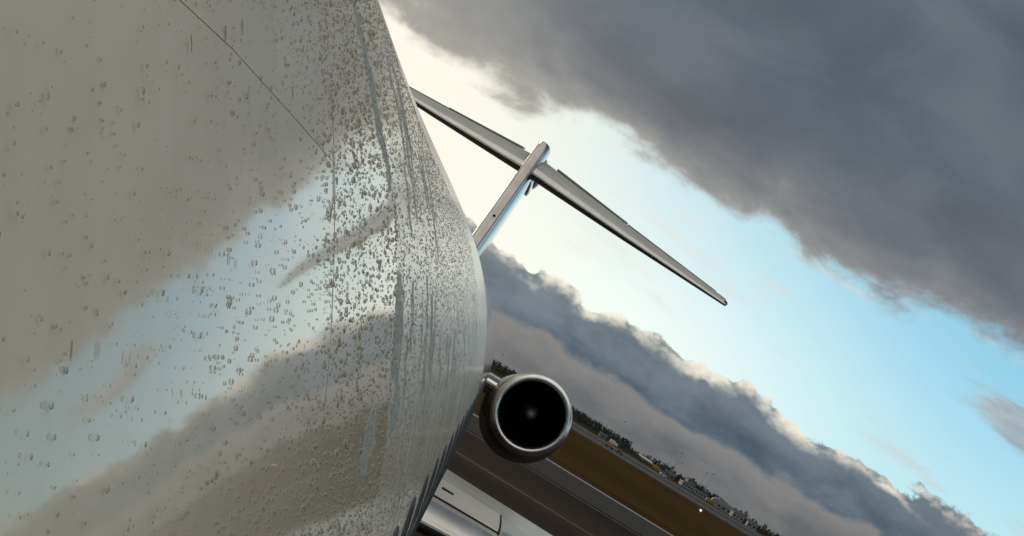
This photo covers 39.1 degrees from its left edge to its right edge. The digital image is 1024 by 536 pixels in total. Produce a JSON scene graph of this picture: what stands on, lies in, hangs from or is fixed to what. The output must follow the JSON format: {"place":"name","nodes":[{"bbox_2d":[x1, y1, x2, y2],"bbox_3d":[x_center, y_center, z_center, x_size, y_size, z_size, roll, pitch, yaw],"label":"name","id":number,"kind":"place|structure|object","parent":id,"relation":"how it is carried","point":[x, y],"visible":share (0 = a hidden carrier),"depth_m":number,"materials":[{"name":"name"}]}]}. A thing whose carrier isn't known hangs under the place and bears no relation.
{"place":"outdoors","nodes":[
{"label":"outdoors","id":0,"kind":"place"},
{"bbox_2d":[473,368,765,535],"bbox_3d":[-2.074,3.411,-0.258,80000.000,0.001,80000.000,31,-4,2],"label":"ground","id":1,"kind":"structure","parent":0,"point":[642,474],"depth_m":366.93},
{"bbox_2d":[414,428,667,535],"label":"apron","id":2,"kind":"object","parent":1,"relation":"on","point":[524,479],"depth_m":65.48,"materials":[{"name":"grey asphalt"}]},
{"bbox_2d":[0,0,727,535],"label":"airliner","id":3,"kind":"object","parent":2,"relation":"on","point":[242,280],"visible":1,"depth_m":0.86,"materials":[{"name":"polished aluminium"},{"name":"grey paint"},{"name":"navy paint"}]},
{"bbox_2d":[457,452,590,534],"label":"painted line","id":4,"kind":"object","parent":2,"relation":"on","point":[525,494],"depth_m":61.88,"materials":[{"name":"paint"}]},
{"bbox_2d":[473,413,672,535],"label":"wet edge strip","id":5,"kind":"object","parent":2,"relation":"on","point":[602,493],"depth_m":111.19,"materials":[{"name":"grey asphalt"}]},
{"bbox_2d":[491,358,632,450],"bbox_3d":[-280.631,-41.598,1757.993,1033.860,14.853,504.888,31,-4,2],"label":"wood","id":6,"kind":"object","parent":1,"relation":"on","point":[586,420],"visible":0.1,"depth_m":1695.24,"materials":[{"name":"green plant"}]},
{"bbox_2d":[467,415,670,535],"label":"taxiway","id":7,"kind":"structure","parent":1,"relation":"on","point":[594,497],"depth_m":96.11,"materials":[{"name":"grey asphalt"}]},
{"bbox_2d":[598,431,607,439],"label":"field hut","id":8,"kind":"object","parent":1,"relation":"on","point":[603,435],"visible":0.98,"depth_m":1088.54,"materials":[{"name":"silver metal"}]},
{"bbox_2d":[475,392,739,535],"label":"grass strip","id":9,"kind":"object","parent":1,"relation":"on","point":[636,490],"depth_m":184.38,"materials":[{"name":"green plant"}]},
{"bbox_2d":[609,439,617,446],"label":"parked lorry","id":10,"kind":"object","parent":1,"relation":"on","point":[613,442],"visible":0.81,"depth_m":989.10,"materials":[{"name":"white paint"}]},
{"bbox_2d":[491,372,761,535],"bbox_3d":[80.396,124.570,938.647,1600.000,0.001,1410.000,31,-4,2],"label":"runway","id":11,"kind":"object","parent":1,"relation":"on","point":[665,482],"visible":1,"depth_m":599.04,"materials":[{"name":"grey asphalt"}]},
{"bbox_2d":[605,441,613,449],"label":"service truck","id":12,"kind":"object","parent":11,"relation":"on","point":[609,445],"visible":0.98,"depth_m":553.74,"materials":[{"name":"yellow paint"}]},
{"bbox_2d":[705,497,715,505],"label":"fuel tanker","id":13,"kind":"object","parent":11,"relation":"on","point":[709,500],"visible":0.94,"depth_m":1025.82,"materials":[{"name":"yellow paint"}]},
{"bbox_2d":[492,368,767,535],"bbox_3d":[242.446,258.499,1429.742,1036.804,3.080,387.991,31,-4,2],"label":"undergrowth","id":14,"kind":"object","parent":1,"relation":"on","point":[627,451],"visible":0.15,"depth_m":1519.18,"materials":[{"name":"green plant"}]},
{"bbox_2d":[636,448,652,464],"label":"parked jet","id":15,"kind":"object","parent":1,"relation":"on","point":[643,458],"visible":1,"depth_m":1430.58,"materials":[{"name":"white paint"}]},
{"bbox_2d":[652,464,660,471],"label":"catering truck","id":16,"kind":"object","parent":1,"relation":"on","point":[654,466],"visible":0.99,"depth_m":1102.81,"materials":[{"name":"yellow paint"}]},
{"bbox_2d":[656,467,668,476],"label":"grey hut","id":17,"kind":"object","parent":1,"relation":"on","point":[664,472],"visible":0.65,"depth_m":1228.44,"materials":[{"name":"silver metal"}]},
{"bbox_2d":[666,470,675,479],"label":"brick hut","id":18,"kind":"object","parent":1,"relation":"on","point":[672,476],"visible":0.65,"depth_m":1276.34,"materials":[{"name":"silver metal"}]},
{"bbox_2d":[678,478,706,498],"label":"terminal building","id":19,"kind":"structure","parent":1,"relation":"on","point":[693,489],"depth_m":1318.61,"materials":[{"name":"silver metal"}]},
{"bbox_2d":[624,444,772,535],"bbox_3d":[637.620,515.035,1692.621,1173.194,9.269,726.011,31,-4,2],"label":"wood","id":20,"kind":"object","parent":1,"relation":"on","point":[633,451],"visible":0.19,"depth_m":1827.30,"materials":[{"name":"green wood"}]},
{"bbox_2d":[711,497,731,513],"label":"arched hall","id":21,"kind":"structure","parent":1,"relation":"on","point":[724,506],"depth_m":1261.75,"materials":[{"name":"silver metal"}]},
{"bbox_2d":[728,508,744,522],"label":"hangar","id":22,"kind":"structure","parent":1,"relation":"on","point":[736,514],"depth_m":1164.88,"materials":[{"name":"silver metal"}]},
{"bbox_2d":[745,518,758,530],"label":"storage shed","id":23,"kind":"structure","parent":1,"relation":"on","point":[751,524],"depth_m":1113.94,"materials":[{"name":"silver metal"}]},
{"bbox_2d":[572,424,755,535],"bbox_3d":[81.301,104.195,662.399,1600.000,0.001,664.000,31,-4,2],"label":"grass","id":24,"kind":"structure","parent":0,"point":[667,482],"depth_m":642.99,"materials":[{"name":"green plant"}]},
{"bbox_2d":[685,476,696,486],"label":"control building","id":25,"kind":"structure","parent":0,"point":[690,481],"depth_m":1389.98,"materials":[{"name":"silver metal"}]},
{"bbox_2d":[378,0,1023,535],"label":"sky","id":26,"kind":"structure","parent":0,"point":[847,175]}
]}

